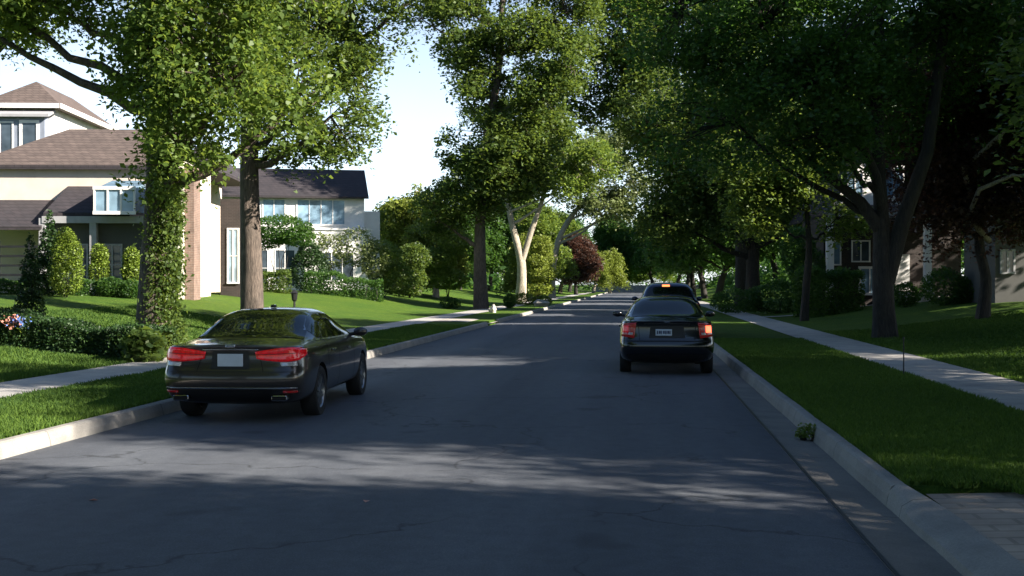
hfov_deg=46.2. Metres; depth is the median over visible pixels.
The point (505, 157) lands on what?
street tree
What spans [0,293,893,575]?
road
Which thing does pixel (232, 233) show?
window
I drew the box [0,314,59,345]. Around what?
flower bush
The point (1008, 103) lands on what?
shade tree
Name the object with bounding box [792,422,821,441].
kerb weed
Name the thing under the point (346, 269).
window
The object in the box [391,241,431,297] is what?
layered shrub
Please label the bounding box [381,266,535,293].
distant undergrowth
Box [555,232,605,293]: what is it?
copper beech
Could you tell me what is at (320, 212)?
window
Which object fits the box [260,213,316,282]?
garden tree
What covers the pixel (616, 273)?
yellow green tree
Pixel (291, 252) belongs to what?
window
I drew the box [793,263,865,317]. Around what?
box hedge
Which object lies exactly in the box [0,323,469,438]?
verge grass
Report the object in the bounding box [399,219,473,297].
yellow green tree
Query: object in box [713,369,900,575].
gutter joint
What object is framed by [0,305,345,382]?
lawn grass
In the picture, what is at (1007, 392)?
sidewalk
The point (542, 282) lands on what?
layered shrub
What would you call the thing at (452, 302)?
shrub
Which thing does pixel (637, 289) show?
stone wall
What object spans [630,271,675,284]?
shade tree
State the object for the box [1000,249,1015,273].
window
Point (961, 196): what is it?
copper maple
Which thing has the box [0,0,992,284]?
sky
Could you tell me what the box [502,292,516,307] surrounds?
shrub
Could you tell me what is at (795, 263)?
foundation shrub
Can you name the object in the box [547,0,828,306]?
tall street tree
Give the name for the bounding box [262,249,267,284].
window
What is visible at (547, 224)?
shade tree
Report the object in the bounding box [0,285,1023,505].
lawn ground
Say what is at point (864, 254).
window
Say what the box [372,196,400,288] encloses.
yellow green tree
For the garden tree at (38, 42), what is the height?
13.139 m
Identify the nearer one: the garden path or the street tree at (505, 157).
the garden path
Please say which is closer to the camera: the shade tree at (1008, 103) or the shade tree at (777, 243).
the shade tree at (1008, 103)
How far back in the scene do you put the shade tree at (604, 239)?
264.02 m
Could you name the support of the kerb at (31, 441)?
on the road
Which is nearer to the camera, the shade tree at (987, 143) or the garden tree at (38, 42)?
the garden tree at (38, 42)
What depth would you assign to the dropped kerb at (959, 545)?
7.72 m
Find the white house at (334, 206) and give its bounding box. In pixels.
[222,168,379,289]
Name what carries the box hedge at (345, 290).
on the lawn ground at (347, 312)
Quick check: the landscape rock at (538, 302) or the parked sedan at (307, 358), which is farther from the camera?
the landscape rock at (538, 302)
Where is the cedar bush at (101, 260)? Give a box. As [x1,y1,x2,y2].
[86,242,111,280]
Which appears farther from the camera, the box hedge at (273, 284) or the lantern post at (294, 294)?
the box hedge at (273, 284)
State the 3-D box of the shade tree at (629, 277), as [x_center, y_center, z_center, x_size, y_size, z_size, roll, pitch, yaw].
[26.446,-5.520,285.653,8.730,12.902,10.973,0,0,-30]
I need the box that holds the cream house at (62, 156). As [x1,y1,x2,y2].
[0,82,239,299]
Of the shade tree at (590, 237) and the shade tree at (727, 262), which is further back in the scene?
the shade tree at (590, 237)
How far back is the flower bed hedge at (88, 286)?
44.74 m
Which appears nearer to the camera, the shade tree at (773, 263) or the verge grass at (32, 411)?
the verge grass at (32, 411)
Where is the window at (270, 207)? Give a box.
[262,199,285,222]
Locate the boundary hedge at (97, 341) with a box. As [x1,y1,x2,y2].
[0,306,176,358]
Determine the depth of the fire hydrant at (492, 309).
65.91 m
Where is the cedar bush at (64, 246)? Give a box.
[45,226,85,296]
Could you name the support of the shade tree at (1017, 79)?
on the lawn ground at (347, 312)
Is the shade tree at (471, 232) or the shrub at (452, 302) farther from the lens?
the shade tree at (471, 232)
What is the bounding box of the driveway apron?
[436,319,497,323]
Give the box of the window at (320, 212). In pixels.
[296,199,345,225]
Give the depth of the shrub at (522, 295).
91.68 m
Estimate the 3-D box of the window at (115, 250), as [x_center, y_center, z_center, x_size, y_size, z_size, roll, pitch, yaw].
[-16.479,-0.952,49.453,0.833,1.740,0.110,0,0,-2]
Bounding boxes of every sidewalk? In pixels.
[0,292,591,397]
[697,300,1023,410]
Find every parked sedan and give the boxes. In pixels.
[165,304,366,414]
[613,296,714,372]
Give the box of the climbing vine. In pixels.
[126,136,194,355]
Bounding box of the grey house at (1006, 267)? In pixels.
[964,186,1023,302]
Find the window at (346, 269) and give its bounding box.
[323,252,353,280]
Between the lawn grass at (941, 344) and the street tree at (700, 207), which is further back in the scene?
the street tree at (700, 207)
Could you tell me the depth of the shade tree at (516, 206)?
163.23 m
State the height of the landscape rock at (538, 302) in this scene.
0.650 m
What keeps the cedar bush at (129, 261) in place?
on the lawn ground at (347, 312)
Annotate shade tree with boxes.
[453,214,492,289]
[473,196,524,290]
[486,199,551,274]
[507,201,579,295]
[553,209,599,292]
[568,218,596,291]
[589,215,635,283]
[622,210,675,282]
[625,272,644,284]
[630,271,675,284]
[638,227,732,296]
[641,187,734,298]
[641,227,704,282]
[642,238,721,285]
[655,191,779,300]
[759,244,800,288]
[760,79,861,248]
[763,187,800,254]
[863,8,1000,204]
[864,0,1023,192]
[942,56,1021,186]
[976,38,1023,173]
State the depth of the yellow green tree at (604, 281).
223.87 m
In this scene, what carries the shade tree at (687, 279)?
on the lawn ground at (347, 312)
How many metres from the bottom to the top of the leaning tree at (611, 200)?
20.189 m
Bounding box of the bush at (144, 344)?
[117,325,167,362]
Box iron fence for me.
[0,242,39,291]
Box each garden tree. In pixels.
[0,0,138,87]
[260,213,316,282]
[699,90,872,320]
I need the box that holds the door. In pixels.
[895,254,909,290]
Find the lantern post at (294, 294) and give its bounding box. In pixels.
[291,290,297,306]
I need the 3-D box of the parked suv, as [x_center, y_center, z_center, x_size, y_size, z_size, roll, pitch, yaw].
[4.795,0.703,37.006,2.200,1.756,4.586,0,0,6]
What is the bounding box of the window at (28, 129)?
[19,120,38,145]
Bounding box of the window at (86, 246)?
[62,244,88,285]
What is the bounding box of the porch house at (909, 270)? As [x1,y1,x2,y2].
[789,151,960,306]
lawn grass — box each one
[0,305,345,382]
[821,309,1023,382]
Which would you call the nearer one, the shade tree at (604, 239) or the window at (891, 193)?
the window at (891, 193)
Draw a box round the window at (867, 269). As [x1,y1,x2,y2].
[858,266,871,294]
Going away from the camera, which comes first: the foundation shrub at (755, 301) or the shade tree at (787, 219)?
the foundation shrub at (755, 301)
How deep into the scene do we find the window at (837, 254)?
58.05 m
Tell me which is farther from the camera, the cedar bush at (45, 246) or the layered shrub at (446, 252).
the layered shrub at (446, 252)
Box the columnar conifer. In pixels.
[13,232,47,313]
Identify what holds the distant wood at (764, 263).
on the lawn ground at (347, 312)
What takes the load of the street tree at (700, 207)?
on the lawn ground at (347, 312)
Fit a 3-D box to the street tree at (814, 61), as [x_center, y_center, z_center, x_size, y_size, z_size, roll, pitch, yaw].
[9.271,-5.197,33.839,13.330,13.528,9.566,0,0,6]
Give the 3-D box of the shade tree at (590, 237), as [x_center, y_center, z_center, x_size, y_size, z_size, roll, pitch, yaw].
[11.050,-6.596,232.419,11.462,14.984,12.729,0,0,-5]
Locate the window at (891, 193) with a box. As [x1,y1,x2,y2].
[886,165,903,198]
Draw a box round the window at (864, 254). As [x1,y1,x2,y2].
[851,240,870,261]
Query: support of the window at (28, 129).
in the cream house at (62, 156)
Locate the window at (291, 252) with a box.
[275,249,294,286]
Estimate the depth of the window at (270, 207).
87.67 m
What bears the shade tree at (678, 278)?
on the lawn ground at (347, 312)
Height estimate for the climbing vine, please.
4.681 m
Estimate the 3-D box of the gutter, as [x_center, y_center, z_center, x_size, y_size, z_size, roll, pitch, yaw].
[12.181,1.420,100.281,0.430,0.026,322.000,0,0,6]
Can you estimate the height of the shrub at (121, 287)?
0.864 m
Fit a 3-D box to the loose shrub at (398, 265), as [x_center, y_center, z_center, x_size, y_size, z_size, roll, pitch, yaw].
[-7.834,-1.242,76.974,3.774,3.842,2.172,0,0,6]
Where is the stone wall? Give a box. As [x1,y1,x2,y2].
[593,285,698,292]
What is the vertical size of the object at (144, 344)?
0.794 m
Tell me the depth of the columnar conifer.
26.92 m
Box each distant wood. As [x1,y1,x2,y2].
[558,242,772,289]
[731,240,963,274]
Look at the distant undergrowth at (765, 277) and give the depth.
161.46 m
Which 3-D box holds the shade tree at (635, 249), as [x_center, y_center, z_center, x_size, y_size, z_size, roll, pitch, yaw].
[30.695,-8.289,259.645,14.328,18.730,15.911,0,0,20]
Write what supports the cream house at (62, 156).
on the lawn ground at (347, 312)
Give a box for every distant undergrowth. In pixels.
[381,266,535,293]
[706,265,963,290]
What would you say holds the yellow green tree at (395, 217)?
on the lawn ground at (347, 312)
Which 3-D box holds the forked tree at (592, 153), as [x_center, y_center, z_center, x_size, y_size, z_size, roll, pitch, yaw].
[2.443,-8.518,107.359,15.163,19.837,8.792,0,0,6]
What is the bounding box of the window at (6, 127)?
[0,121,13,151]
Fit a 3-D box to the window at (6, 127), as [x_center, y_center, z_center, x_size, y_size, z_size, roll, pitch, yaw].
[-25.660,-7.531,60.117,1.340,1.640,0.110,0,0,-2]
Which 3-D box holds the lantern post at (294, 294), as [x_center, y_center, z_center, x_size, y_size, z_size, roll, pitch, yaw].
[-8.160,0.655,45.002,0.296,1.180,0.296,0,0,-17]
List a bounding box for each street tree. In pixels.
[0,0,362,357]
[103,0,483,309]
[384,0,608,308]
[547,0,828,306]
[602,49,839,310]
[604,0,1023,337]
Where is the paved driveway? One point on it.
(997, 518)
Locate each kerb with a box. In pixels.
[0,292,607,459]
[713,342,903,505]
[886,484,1023,575]
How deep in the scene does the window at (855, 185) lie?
58.29 m
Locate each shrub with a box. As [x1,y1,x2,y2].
[94,276,138,296]
[289,243,328,291]
[305,226,390,289]
[361,239,418,297]
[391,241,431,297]
[417,230,472,296]
[439,296,461,308]
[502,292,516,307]
[514,292,551,304]
[525,234,557,296]
[709,279,801,313]
[778,225,825,309]
[894,281,920,307]
[919,265,974,305]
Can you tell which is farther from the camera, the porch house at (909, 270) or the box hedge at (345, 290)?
the box hedge at (345, 290)
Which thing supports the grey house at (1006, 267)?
on the lawn ground at (347, 312)
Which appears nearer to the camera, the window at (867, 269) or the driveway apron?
the driveway apron
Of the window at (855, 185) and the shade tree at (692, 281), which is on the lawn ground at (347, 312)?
the shade tree at (692, 281)
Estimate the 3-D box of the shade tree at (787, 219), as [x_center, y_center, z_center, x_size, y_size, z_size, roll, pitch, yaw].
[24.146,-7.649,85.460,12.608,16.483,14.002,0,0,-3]
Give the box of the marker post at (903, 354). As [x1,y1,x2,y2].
[903,337,904,372]
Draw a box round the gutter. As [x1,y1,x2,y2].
[713,353,962,575]
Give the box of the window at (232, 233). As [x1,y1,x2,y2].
[227,228,238,283]
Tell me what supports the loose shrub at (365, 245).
on the lawn ground at (347, 312)
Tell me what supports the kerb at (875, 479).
on the lawn ground at (347, 312)
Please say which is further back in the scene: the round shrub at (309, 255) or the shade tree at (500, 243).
the shade tree at (500, 243)
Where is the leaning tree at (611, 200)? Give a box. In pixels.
[539,125,653,297]
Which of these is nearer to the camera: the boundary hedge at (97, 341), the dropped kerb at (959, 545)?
the dropped kerb at (959, 545)
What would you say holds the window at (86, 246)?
in the cream house at (62, 156)
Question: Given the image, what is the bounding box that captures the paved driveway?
[926,492,1023,563]
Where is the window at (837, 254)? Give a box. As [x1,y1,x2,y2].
[825,240,841,264]
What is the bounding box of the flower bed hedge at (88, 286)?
[0,278,137,297]
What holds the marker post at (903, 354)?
on the lawn ground at (347, 312)
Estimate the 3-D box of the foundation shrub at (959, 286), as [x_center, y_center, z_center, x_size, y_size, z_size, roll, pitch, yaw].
[17.194,-0.083,46.976,2.552,1.663,1.726,0,0,6]
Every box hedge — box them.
[263,268,292,293]
[303,269,383,301]
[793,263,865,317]
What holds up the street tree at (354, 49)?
on the lawn ground at (347, 312)
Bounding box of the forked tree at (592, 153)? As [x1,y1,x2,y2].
[457,88,623,301]
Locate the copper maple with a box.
[853,1,1023,318]
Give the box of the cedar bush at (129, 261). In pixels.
[120,246,140,292]
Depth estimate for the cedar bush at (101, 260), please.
45.80 m
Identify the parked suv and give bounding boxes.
[632,282,701,307]
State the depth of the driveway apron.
51.26 m
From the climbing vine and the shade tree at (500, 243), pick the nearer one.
the climbing vine
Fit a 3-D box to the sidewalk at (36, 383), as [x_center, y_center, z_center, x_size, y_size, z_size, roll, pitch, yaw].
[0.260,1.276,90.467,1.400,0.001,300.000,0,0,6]
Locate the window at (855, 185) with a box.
[847,172,863,198]
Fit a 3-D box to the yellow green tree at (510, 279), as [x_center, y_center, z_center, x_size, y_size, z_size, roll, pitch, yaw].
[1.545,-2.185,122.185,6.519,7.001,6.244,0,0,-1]
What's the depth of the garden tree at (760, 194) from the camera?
49.71 m
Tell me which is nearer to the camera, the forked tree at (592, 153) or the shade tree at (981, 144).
the shade tree at (981, 144)
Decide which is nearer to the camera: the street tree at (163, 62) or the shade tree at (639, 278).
the street tree at (163, 62)
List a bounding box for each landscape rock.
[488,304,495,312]
[533,299,549,305]
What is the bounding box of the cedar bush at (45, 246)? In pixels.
[32,209,68,295]
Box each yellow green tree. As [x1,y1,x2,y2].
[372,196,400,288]
[373,182,468,285]
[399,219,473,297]
[496,233,558,298]
[581,250,612,292]
[599,247,630,292]
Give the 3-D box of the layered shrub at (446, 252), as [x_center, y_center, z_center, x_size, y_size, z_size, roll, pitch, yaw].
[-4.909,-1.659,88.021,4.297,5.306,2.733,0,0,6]
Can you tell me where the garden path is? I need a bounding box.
[761,304,871,316]
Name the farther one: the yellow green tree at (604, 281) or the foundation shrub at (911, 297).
the yellow green tree at (604, 281)
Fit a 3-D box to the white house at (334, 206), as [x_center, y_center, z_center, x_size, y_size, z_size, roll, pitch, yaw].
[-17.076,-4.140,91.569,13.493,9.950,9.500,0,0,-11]
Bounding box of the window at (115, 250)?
[103,244,122,280]
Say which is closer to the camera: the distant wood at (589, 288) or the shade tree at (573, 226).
the shade tree at (573, 226)
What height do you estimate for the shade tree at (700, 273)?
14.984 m
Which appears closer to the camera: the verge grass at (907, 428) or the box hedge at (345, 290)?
the verge grass at (907, 428)
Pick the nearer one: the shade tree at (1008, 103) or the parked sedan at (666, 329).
the parked sedan at (666, 329)
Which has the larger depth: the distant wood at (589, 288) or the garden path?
the distant wood at (589, 288)
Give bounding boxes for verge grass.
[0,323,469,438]
[714,337,1023,494]

